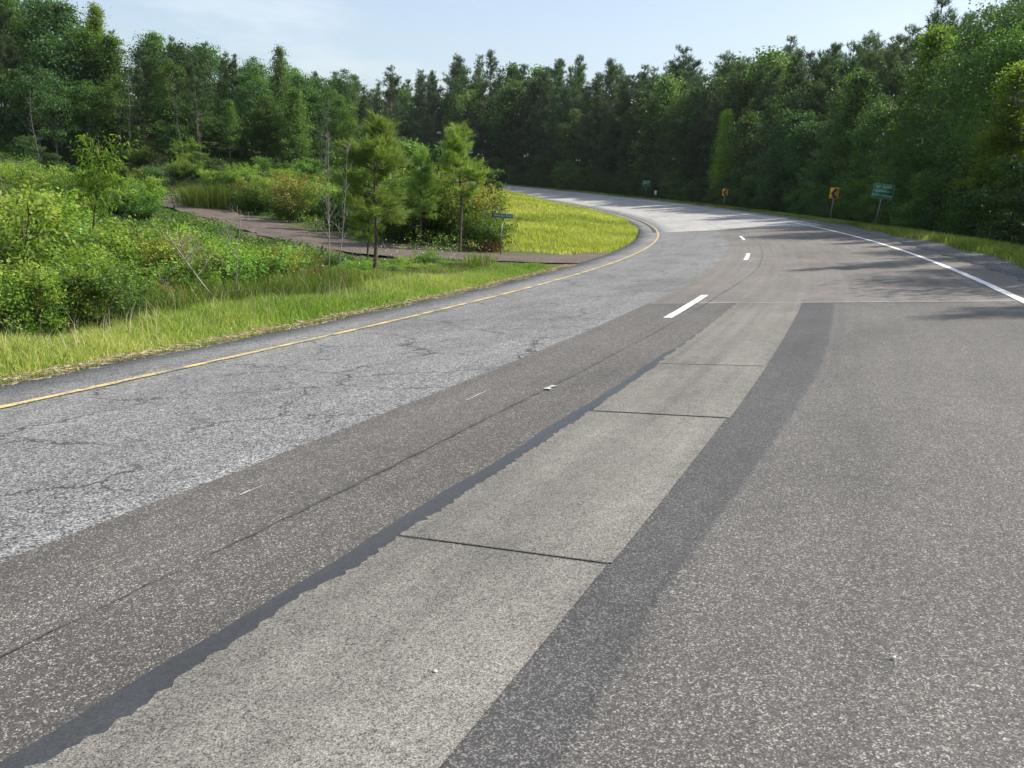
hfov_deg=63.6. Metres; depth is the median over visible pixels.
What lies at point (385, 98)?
pine tree
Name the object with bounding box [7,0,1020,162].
sky
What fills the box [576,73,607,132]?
pine tree
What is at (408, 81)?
pine tree
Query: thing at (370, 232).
young pine
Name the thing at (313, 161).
understory bush
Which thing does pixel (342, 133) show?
understory bush
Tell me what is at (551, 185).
understory bush
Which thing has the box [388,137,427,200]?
tree
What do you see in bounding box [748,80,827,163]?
broadleaf tree
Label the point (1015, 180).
understory bush
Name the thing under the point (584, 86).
pine tree
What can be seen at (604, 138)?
pine tree
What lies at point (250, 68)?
broadleaf tree
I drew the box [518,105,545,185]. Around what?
pine tree
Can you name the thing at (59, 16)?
broadleaf tree
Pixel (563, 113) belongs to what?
pine tree
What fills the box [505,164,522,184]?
understory bush
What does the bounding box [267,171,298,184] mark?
shrub
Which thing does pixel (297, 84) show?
pine tree
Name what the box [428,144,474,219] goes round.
tree
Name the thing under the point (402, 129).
pine tree
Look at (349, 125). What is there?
broadleaf tree
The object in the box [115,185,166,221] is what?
shrub
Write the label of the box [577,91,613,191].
pine tree
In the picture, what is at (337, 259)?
shrub
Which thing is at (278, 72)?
tree
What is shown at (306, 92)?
broadleaf tree
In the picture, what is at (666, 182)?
understory bush
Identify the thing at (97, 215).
shrub
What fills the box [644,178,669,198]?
understory bush
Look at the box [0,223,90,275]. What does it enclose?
shrub
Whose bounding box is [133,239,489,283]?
wildflowers
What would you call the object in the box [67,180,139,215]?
shrub
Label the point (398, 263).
shrub
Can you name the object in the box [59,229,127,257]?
shrub
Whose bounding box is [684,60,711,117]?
pine tree
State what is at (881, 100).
broadleaf tree
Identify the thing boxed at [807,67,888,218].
broadleaf tree
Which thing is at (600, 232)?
island grass
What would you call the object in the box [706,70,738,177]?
pine tree
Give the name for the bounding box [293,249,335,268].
shrub
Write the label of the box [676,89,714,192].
pine tree
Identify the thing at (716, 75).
pine tree
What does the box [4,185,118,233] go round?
shrub
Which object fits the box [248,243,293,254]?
shrub
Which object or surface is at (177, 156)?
shrub
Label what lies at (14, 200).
shrub
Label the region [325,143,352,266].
bare sapling
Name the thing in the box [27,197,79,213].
shrub
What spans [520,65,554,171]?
pine tree
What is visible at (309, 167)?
shrub
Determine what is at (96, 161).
understory bush
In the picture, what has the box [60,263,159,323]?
shrub
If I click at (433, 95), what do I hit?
pine tree
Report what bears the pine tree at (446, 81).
on the ground at (466, 248)
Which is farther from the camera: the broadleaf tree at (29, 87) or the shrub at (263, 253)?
the broadleaf tree at (29, 87)
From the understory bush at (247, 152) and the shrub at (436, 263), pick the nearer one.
the shrub at (436, 263)
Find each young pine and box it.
[321,106,417,269]
[347,163,386,259]
[397,143,443,245]
[432,120,492,251]
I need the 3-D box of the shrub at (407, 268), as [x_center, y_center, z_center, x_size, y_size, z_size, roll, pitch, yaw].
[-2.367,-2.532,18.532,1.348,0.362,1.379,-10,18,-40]
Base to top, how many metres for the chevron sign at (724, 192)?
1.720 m
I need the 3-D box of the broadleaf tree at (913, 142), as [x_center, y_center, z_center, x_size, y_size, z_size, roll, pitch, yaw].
[20.893,-11.413,39.243,5.974,8.972,6.348,-9,19,-39]
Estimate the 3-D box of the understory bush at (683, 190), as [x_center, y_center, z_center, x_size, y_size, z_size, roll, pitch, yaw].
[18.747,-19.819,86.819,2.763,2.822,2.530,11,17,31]
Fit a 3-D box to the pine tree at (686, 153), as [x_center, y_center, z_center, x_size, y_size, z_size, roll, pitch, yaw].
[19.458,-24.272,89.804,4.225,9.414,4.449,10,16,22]
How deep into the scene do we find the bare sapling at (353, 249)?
17.79 m
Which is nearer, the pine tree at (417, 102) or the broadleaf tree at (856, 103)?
the broadleaf tree at (856, 103)
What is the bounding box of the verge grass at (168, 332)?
[0,261,567,383]
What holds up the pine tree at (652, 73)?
on the ground at (466, 248)
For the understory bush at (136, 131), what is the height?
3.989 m
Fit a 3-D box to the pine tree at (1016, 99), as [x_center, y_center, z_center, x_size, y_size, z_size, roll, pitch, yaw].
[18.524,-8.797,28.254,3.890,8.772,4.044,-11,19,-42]
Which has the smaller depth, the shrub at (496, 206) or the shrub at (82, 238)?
the shrub at (82, 238)
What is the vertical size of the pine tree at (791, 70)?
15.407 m
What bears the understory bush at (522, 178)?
on the ground at (466, 248)
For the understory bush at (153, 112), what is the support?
on the ground at (466, 248)
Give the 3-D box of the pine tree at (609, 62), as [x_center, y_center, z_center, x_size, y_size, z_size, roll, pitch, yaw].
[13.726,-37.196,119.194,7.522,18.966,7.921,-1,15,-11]
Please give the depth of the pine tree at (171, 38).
68.26 m
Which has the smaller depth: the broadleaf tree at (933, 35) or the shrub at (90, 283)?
the shrub at (90, 283)
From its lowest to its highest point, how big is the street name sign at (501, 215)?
1.396 m
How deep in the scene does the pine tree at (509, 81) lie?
133.25 m
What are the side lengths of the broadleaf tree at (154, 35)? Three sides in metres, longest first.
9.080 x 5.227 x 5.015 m
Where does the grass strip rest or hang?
on the ground at (466, 248)
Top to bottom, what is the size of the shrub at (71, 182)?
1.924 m
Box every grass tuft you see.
[90,295,157,321]
[164,178,260,214]
[166,183,216,202]
[289,263,341,281]
[461,250,500,265]
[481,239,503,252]
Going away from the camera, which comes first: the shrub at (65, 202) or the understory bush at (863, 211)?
the shrub at (65, 202)
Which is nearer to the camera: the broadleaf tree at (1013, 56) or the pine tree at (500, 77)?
the broadleaf tree at (1013, 56)
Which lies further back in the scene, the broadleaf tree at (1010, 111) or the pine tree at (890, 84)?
the pine tree at (890, 84)
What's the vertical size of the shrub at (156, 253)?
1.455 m
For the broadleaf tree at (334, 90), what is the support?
on the ground at (466, 248)
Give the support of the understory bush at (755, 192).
on the ground at (466, 248)
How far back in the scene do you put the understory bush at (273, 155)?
58.68 m
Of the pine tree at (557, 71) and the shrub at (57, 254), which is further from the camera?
the pine tree at (557, 71)
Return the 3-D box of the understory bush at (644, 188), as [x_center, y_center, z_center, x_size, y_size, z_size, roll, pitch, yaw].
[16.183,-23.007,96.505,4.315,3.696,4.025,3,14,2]
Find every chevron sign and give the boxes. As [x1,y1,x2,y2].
[722,189,727,205]
[829,187,839,218]
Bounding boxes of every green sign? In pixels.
[642,180,650,196]
[871,183,894,223]
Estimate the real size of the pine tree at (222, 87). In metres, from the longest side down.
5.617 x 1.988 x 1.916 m
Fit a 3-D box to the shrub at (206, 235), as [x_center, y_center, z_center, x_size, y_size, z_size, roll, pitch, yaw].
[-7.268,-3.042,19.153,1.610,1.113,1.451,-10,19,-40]
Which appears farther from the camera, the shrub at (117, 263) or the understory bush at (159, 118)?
the understory bush at (159, 118)
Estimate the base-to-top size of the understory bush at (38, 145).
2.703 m
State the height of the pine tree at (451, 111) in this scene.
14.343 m
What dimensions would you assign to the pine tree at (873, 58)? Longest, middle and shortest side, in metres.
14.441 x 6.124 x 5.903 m
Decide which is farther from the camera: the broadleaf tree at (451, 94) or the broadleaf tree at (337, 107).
the broadleaf tree at (451, 94)
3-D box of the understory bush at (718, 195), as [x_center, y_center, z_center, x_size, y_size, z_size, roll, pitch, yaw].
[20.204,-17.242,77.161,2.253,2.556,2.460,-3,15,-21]
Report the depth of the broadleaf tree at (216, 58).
77.75 m
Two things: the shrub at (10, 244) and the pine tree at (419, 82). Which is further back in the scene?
the pine tree at (419, 82)
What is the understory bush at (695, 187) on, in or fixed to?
on the ground at (466, 248)
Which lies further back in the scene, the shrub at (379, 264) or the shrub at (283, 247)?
the shrub at (379, 264)
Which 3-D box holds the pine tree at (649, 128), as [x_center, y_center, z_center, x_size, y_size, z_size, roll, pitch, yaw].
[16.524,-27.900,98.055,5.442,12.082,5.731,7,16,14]
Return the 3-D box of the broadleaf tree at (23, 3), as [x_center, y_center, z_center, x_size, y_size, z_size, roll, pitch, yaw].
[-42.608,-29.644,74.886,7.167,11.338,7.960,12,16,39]
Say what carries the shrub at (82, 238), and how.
on the ground at (466, 248)
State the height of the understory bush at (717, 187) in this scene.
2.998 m
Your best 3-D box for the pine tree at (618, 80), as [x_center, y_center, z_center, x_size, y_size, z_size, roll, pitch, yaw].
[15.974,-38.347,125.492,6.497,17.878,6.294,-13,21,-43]
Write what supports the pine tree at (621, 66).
on the ground at (466, 248)
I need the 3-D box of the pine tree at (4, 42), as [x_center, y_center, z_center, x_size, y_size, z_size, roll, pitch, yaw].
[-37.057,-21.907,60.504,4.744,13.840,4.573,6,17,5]
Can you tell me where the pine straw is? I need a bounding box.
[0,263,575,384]
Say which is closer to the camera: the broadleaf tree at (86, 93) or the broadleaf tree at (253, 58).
the broadleaf tree at (86, 93)
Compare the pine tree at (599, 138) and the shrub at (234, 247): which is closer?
the shrub at (234, 247)
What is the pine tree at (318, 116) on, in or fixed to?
on the ground at (466, 248)
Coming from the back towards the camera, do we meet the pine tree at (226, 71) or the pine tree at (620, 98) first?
the pine tree at (620, 98)
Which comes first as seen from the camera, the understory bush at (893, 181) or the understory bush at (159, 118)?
the understory bush at (893, 181)
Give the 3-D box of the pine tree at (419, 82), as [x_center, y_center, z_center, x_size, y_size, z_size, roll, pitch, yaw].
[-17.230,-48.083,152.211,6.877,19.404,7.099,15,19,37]
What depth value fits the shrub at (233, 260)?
13.63 m
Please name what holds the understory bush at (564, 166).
on the ground at (466, 248)
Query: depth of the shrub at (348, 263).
17.83 m
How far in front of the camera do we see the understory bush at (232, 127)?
66.39 m
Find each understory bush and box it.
[0,113,16,149]
[0,138,35,155]
[8,134,46,161]
[21,136,48,159]
[37,151,68,171]
[42,76,90,126]
[54,162,77,174]
[59,153,85,172]
[66,102,131,152]
[74,148,116,173]
[80,96,153,150]
[123,170,136,183]
[132,91,170,135]
[135,166,171,192]
[143,123,185,154]
[150,110,185,134]
[150,119,186,143]
[152,101,217,151]
[184,151,209,171]
[195,105,220,140]
[198,115,251,157]
[202,157,227,176]
[215,114,248,141]
[230,124,272,159]
[238,109,323,165]
[249,156,277,179]
[270,161,294,177]
[283,125,319,156]
[297,157,324,177]
[301,139,336,168]
[307,128,344,159]
[324,153,348,171]
[327,125,370,162]
[376,132,407,169]
[395,140,429,172]
[470,156,485,170]
[474,148,500,175]
[481,157,508,183]
[495,168,508,183]
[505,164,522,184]
[517,172,530,185]
[524,154,556,186]
[525,160,550,185]
[535,173,550,186]
[546,176,562,187]
[548,159,575,189]
[561,165,581,189]
[562,160,588,188]
[563,167,591,190]
[572,165,607,191]
[582,172,608,191]
[590,172,614,192]
[603,182,619,194]
[610,174,630,194]
[619,170,642,196]
[623,170,648,196]
[632,171,661,197]
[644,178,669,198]
[655,171,683,199]
[665,178,688,200]
[676,182,697,201]
[684,176,707,202]
[694,190,709,202]
[700,160,738,188]
[700,189,722,204]
[706,181,732,204]
[714,186,739,205]
[720,166,759,207]
[728,173,764,208]
[748,181,776,210]
[754,180,783,212]
[759,162,800,212]
[778,190,806,214]
[780,187,814,214]
[791,158,851,215]
[800,185,837,217]
[820,170,863,219]
[848,192,883,222]
[855,161,920,225]
[873,147,960,226]
[881,169,953,230]
[885,170,940,229]
[908,186,965,233]
[923,158,1023,236]
[939,177,1012,238]
[956,152,1023,243]
[965,182,1023,246]
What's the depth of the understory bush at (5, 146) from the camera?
56.90 m
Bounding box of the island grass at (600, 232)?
[469,188,638,254]
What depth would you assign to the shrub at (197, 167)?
52.85 m
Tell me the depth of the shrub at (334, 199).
33.13 m
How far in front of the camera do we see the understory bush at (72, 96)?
62.84 m
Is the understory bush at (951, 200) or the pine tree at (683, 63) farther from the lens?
the pine tree at (683, 63)
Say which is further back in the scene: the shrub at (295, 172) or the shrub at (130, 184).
the shrub at (295, 172)
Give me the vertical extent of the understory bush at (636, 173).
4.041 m
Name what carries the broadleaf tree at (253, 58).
on the ground at (466, 248)
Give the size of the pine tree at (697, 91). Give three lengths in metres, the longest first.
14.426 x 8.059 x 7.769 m
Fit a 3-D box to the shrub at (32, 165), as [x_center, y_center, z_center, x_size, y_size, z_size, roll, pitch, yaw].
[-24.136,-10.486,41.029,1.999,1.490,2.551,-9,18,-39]
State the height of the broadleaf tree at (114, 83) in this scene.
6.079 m
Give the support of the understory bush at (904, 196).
on the ground at (466, 248)
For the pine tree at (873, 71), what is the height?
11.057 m
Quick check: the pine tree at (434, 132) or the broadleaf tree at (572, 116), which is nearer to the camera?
the broadleaf tree at (572, 116)
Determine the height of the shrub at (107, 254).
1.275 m
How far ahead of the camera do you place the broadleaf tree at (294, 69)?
74.83 m
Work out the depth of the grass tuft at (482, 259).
22.05 m
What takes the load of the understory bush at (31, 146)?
on the ground at (466, 248)
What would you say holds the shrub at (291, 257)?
on the ground at (466, 248)
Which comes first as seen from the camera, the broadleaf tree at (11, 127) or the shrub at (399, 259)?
the shrub at (399, 259)
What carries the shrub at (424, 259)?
on the ground at (466, 248)
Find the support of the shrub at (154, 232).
on the ground at (466, 248)
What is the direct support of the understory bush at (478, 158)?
on the ground at (466, 248)
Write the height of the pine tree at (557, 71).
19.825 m
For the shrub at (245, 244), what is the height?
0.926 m
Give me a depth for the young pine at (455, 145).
26.02 m
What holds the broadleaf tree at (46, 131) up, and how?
on the ground at (466, 248)
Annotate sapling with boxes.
[61,131,140,237]
[141,225,255,299]
[157,255,181,292]
[207,204,254,293]
[315,132,341,267]
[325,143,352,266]
[347,234,366,263]
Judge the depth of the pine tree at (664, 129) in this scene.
95.58 m
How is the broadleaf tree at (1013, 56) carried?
on the ground at (466, 248)
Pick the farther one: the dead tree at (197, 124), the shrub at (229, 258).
the dead tree at (197, 124)
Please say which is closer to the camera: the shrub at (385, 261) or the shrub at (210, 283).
the shrub at (210, 283)
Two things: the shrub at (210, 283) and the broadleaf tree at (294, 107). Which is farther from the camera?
the broadleaf tree at (294, 107)
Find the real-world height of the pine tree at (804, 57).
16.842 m
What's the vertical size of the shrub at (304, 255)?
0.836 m
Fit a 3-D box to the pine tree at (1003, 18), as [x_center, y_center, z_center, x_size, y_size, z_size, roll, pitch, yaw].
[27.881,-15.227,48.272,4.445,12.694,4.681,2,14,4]
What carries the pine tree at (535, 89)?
on the ground at (466, 248)
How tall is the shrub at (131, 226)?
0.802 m
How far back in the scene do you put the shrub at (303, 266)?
15.27 m
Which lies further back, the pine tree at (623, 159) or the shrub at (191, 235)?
the pine tree at (623, 159)
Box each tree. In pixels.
[0,0,31,83]
[0,0,42,103]
[0,4,34,140]
[0,66,48,138]
[1,59,69,160]
[2,44,43,153]
[3,0,37,106]
[6,29,93,151]
[8,0,84,95]
[10,0,67,73]
[24,76,81,162]
[26,97,43,165]
[45,79,119,176]
[57,26,117,121]
[60,19,135,79]
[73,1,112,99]
[82,33,139,135]
[92,74,145,163]
[107,28,126,73]
[121,33,172,115]
[123,74,136,170]
[127,48,158,138]
[128,59,155,146]
[131,29,177,108]
[146,38,223,138]
[150,58,193,125]
[154,34,185,91]
[172,103,185,155]
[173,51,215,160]
[180,38,239,120]
[189,42,219,129]
[194,89,201,154]
[210,51,235,99]
[210,58,235,108]
[211,74,235,148]
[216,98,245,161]
[218,59,273,128]
[224,53,249,129]
[230,70,273,150]
[236,56,276,108]
[242,94,288,159]
[261,60,314,110]
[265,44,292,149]
[270,86,317,168]
[278,70,330,152]
[287,80,308,125]
[305,76,358,123]
[307,102,332,170]
[310,71,319,78]
[312,85,347,128]
[313,100,335,182]
[320,94,357,159]
[327,67,367,122]
[329,71,339,80]
[329,117,364,152]
[331,154,371,231]
[347,74,366,100]
[349,80,362,113]
[352,96,369,143]
[357,87,374,138]
[362,87,375,108]
[368,64,410,131]
[369,83,393,125]
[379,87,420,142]
[382,88,394,116]
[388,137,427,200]
[395,98,411,141]
[399,78,420,139]
[400,69,431,151]
[405,88,438,141]
[405,107,421,143]
[411,74,427,141]
[412,74,447,149]
[416,74,446,135]
[416,115,434,157]
[424,113,444,165]
[426,69,440,141]
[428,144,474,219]
[429,56,472,144]
[434,65,471,120]
[435,74,477,129]
[439,53,472,117]
[440,89,483,157]
[440,94,468,167]
[455,68,493,119]
[460,82,490,156]
[466,82,497,161]
[468,78,543,157]
[468,102,493,163]
[469,55,494,150]
[470,49,500,151]
[470,167,507,230]
[483,61,527,143]
[484,97,508,168]
[486,67,505,155]
[488,75,516,163]
[492,63,533,126]
[492,102,520,173]
[505,71,560,138]
[505,79,542,180]
[506,91,535,176]
[511,63,551,113]
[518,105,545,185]
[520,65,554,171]
[529,74,575,169]
[532,110,558,176]
[537,58,576,159]
[539,57,565,155]
[544,84,578,184]
[548,66,580,161]
[553,109,594,162]
[564,85,595,172]
[565,65,586,163]
[568,91,598,185]
[569,54,587,119]
[570,71,594,160]
[576,72,605,147]
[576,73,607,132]
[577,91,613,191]
[579,93,617,164]
[586,100,615,186]
[589,63,622,173]
[595,58,620,160]
[600,71,651,163]
[602,63,626,105]
[603,76,631,175]
[607,75,632,162]
[609,71,624,160]
[609,110,640,192]
[616,90,651,184]
[618,74,674,149]
[625,63,659,167]
[626,96,662,191]
[628,71,688,171]
[647,64,679,136]
[647,114,674,191]
[648,67,658,159]
[655,114,680,197]
[657,89,696,162]
[661,43,701,157]
[666,75,715,154]
[667,69,694,161]
[669,117,701,200]
[672,66,747,169]
[674,74,711,164]
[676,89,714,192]
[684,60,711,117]
[694,106,720,189]
[696,84,724,170]
[701,49,733,82]
[704,108,740,196]
[706,51,775,81]
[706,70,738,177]
[708,61,771,146]
[710,45,812,148]
[710,53,740,141]
[712,68,724,92]
[712,110,773,183]
[721,112,740,181]
[723,91,770,206]
[727,63,776,159]
[739,56,752,87]
[740,81,782,198]
[745,65,784,201]
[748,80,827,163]
[750,108,823,206]
[770,48,812,111]
[773,119,835,213]
[775,60,810,155]
[780,45,792,73]
[780,48,831,163]
[780,61,850,153]
[783,34,798,80]
[784,46,810,103]
[789,55,840,160]
[792,88,849,212]
[804,50,818,87]
[807,42,843,95]
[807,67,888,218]
[815,78,853,162]
[827,39,868,113]
[828,34,881,147]
[830,43,847,83]
[832,67,881,165]
[836,100,900,211]
[838,29,887,102]
[838,32,913,102]
[845,91,900,174]
[846,36,899,147]
[855,41,905,138]
[861,88,913,222]
[864,20,970,199]
[866,68,907,212]
[870,27,1001,225]
[871,40,976,205]
[873,49,945,166]
[876,47,996,218]
[887,0,1023,233]
[888,0,973,96]
[892,62,924,110]
[894,23,923,78]
[896,32,926,76]
[917,11,1023,224]
[932,0,1023,223]
[941,60,1023,226]
[957,10,982,40]
[970,2,1000,47]
[990,91,1023,185]
[993,8,1014,38]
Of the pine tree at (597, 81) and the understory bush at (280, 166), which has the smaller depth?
the understory bush at (280, 166)
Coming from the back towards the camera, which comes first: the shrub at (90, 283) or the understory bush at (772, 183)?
the understory bush at (772, 183)
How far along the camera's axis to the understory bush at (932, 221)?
35.21 m
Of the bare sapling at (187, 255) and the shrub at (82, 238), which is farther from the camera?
the shrub at (82, 238)
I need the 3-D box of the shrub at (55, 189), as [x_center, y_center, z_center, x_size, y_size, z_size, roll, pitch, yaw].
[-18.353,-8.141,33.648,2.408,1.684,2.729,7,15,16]
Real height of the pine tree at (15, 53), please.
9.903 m
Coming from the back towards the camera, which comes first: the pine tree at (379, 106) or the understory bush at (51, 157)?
the pine tree at (379, 106)
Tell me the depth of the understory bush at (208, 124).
65.93 m
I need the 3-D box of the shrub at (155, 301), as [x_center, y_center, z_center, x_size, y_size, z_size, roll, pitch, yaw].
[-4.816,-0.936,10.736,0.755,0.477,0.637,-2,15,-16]
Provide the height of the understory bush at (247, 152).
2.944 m
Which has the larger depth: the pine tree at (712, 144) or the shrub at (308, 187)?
the pine tree at (712, 144)
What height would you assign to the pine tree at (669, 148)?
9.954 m
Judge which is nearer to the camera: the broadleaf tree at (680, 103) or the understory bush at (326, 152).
the understory bush at (326, 152)
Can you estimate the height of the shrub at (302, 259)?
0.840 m
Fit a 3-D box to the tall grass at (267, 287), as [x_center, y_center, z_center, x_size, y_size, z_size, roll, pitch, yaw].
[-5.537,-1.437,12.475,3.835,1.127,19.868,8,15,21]
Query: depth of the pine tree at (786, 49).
90.43 m
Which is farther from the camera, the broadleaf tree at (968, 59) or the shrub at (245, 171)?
the shrub at (245, 171)
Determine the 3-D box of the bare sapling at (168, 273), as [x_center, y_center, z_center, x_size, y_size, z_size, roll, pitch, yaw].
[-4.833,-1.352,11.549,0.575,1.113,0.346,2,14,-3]
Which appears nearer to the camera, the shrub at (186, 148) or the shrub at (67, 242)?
the shrub at (67, 242)
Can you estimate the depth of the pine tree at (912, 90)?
49.75 m
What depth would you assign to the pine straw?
10.19 m
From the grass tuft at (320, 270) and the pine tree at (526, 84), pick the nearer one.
the grass tuft at (320, 270)
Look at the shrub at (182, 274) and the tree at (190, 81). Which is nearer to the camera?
the shrub at (182, 274)
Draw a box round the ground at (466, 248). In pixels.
[0,114,1023,385]
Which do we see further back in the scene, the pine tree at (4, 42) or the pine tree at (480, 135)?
the pine tree at (480, 135)
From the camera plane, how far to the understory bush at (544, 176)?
120.62 m
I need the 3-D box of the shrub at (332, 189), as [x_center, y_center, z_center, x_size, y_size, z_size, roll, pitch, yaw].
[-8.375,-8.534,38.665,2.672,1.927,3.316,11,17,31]
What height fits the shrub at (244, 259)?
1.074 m
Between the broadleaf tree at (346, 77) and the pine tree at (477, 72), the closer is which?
the broadleaf tree at (346, 77)
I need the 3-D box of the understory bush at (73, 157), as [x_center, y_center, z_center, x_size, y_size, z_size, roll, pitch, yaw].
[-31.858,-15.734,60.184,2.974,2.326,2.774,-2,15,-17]
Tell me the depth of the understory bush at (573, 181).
113.00 m
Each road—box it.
[0,184,1023,767]
[159,199,610,262]
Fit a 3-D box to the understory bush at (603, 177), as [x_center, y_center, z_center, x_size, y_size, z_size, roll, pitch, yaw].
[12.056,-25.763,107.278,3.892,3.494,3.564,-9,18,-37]
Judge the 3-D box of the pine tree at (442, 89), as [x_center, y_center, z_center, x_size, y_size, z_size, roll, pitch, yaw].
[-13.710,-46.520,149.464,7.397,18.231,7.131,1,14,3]
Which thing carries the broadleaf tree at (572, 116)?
on the ground at (466, 248)
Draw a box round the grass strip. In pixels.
[500,183,1023,268]
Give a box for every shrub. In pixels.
[0,160,20,182]
[0,164,92,287]
[0,165,16,185]
[0,177,59,246]
[0,185,116,233]
[0,205,72,250]
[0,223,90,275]
[0,253,76,339]
[0,267,97,323]
[1,163,60,198]
[3,158,47,184]
[3,259,143,334]
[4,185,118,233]
[8,187,70,203]
[14,220,87,257]
[20,192,91,227]
[23,248,66,265]
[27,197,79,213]
[30,268,122,297]
[32,164,84,198]
[37,241,162,292]
[45,209,129,260]
[47,161,109,200]
[51,224,130,245]
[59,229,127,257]
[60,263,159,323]
[62,216,132,236]
[63,189,105,218]
[64,214,218,271]
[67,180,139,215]
[70,235,146,267]
[73,251,145,279]
[75,225,186,251]
[79,232,182,276]
[83,225,163,237]
[91,236,198,279]
[106,179,151,195]
[112,170,169,205]
[112,182,147,200]
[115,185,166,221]
[117,149,136,161]
[117,160,159,188]
[117,221,153,233]
[119,256,225,292]
[123,145,158,167]
[127,228,222,281]
[127,243,241,295]
[130,292,166,312]
[134,250,219,285]
[139,258,216,281]
[142,230,200,255]
[143,277,183,301]
[149,221,228,246]
[149,244,218,280]
[159,227,222,248]
[162,148,184,160]
[163,157,197,179]
[167,229,224,243]
[168,136,205,157]
[171,273,235,297]
[172,150,196,163]
[172,237,225,270]
[188,164,218,176]
[196,165,219,186]
[197,247,272,283]
[198,239,296,285]
[208,170,227,182]
[211,243,296,282]
[214,170,242,187]
[215,241,255,254]
[220,169,275,214]
[221,239,279,249]
[222,163,259,176]
[222,247,301,279]
[224,162,274,188]
[224,239,260,250]
[232,177,264,194]
[234,244,299,256]
[241,248,280,277]
[247,174,277,189]
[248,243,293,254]
[253,171,302,211]
[253,244,325,278]
[257,243,308,275]
[258,179,332,218]
[260,185,289,210]
[265,168,320,222]
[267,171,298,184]
[271,164,296,177]
[272,169,303,181]
[283,250,320,269]
[285,178,338,215]
[287,158,316,175]
[287,246,315,257]
[291,160,322,176]
[292,253,326,267]
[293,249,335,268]
[294,256,309,265]
[296,172,321,184]
[301,193,341,215]
[303,186,356,230]
[304,253,327,267]
[305,183,343,203]
[305,194,335,217]
[305,260,324,273]
[313,175,333,185]
[318,256,369,262]
[321,167,356,176]
[322,255,356,265]
[323,256,400,273]
[335,164,447,238]
[340,259,372,269]
[363,262,408,270]
[371,190,453,243]
[378,258,406,264]
[378,261,418,269]
[381,264,443,272]
[385,256,413,264]
[394,153,487,243]
[397,258,440,270]
[401,259,465,265]
[410,247,444,264]
[417,256,454,266]
[437,180,512,242]
[462,210,521,250]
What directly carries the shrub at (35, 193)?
on the ground at (466, 248)
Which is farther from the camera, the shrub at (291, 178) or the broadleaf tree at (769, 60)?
the broadleaf tree at (769, 60)
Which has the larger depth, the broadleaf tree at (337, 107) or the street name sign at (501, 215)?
the broadleaf tree at (337, 107)
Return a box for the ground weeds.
[0,141,491,298]
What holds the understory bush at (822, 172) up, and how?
on the ground at (466, 248)
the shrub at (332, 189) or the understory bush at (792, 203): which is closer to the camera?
the shrub at (332, 189)
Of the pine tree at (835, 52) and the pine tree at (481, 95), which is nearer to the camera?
the pine tree at (835, 52)
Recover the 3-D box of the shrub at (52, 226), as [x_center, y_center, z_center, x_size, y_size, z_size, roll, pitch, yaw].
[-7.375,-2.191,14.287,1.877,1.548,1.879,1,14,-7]
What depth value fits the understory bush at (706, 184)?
83.13 m
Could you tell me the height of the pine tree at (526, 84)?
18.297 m
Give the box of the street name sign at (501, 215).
[492,213,512,253]
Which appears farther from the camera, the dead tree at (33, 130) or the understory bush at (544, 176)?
the understory bush at (544, 176)
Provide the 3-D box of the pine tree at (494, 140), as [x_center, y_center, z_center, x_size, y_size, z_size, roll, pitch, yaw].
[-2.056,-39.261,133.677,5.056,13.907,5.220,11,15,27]
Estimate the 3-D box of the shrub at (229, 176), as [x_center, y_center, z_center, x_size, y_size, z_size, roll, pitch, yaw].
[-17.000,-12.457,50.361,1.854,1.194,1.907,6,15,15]
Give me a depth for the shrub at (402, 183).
28.95 m
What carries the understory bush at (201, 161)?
on the ground at (466, 248)
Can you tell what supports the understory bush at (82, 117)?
on the ground at (466, 248)
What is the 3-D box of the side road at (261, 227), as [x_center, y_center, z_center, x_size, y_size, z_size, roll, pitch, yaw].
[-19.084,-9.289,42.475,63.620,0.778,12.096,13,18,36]
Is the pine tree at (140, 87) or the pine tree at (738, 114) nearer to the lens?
the pine tree at (140, 87)
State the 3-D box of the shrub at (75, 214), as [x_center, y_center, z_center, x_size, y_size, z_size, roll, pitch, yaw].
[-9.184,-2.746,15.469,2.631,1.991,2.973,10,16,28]
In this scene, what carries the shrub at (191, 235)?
on the ground at (466, 248)
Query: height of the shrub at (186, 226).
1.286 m
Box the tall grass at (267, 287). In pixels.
[0,258,488,332]
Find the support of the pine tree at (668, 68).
on the ground at (466, 248)
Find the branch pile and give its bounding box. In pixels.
[160,194,190,204]
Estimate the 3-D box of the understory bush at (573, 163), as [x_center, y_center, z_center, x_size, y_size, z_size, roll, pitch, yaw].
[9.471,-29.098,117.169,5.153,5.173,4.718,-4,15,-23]
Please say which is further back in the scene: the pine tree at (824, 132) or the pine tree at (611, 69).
the pine tree at (611, 69)
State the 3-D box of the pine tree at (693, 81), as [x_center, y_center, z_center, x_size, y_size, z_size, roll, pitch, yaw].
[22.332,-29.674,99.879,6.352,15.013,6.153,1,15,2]
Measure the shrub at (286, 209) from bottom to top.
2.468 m
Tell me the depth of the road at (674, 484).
3.16 m
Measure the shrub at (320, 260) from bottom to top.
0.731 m
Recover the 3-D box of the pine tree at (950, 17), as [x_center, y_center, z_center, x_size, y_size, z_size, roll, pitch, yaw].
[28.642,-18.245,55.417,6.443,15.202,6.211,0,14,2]

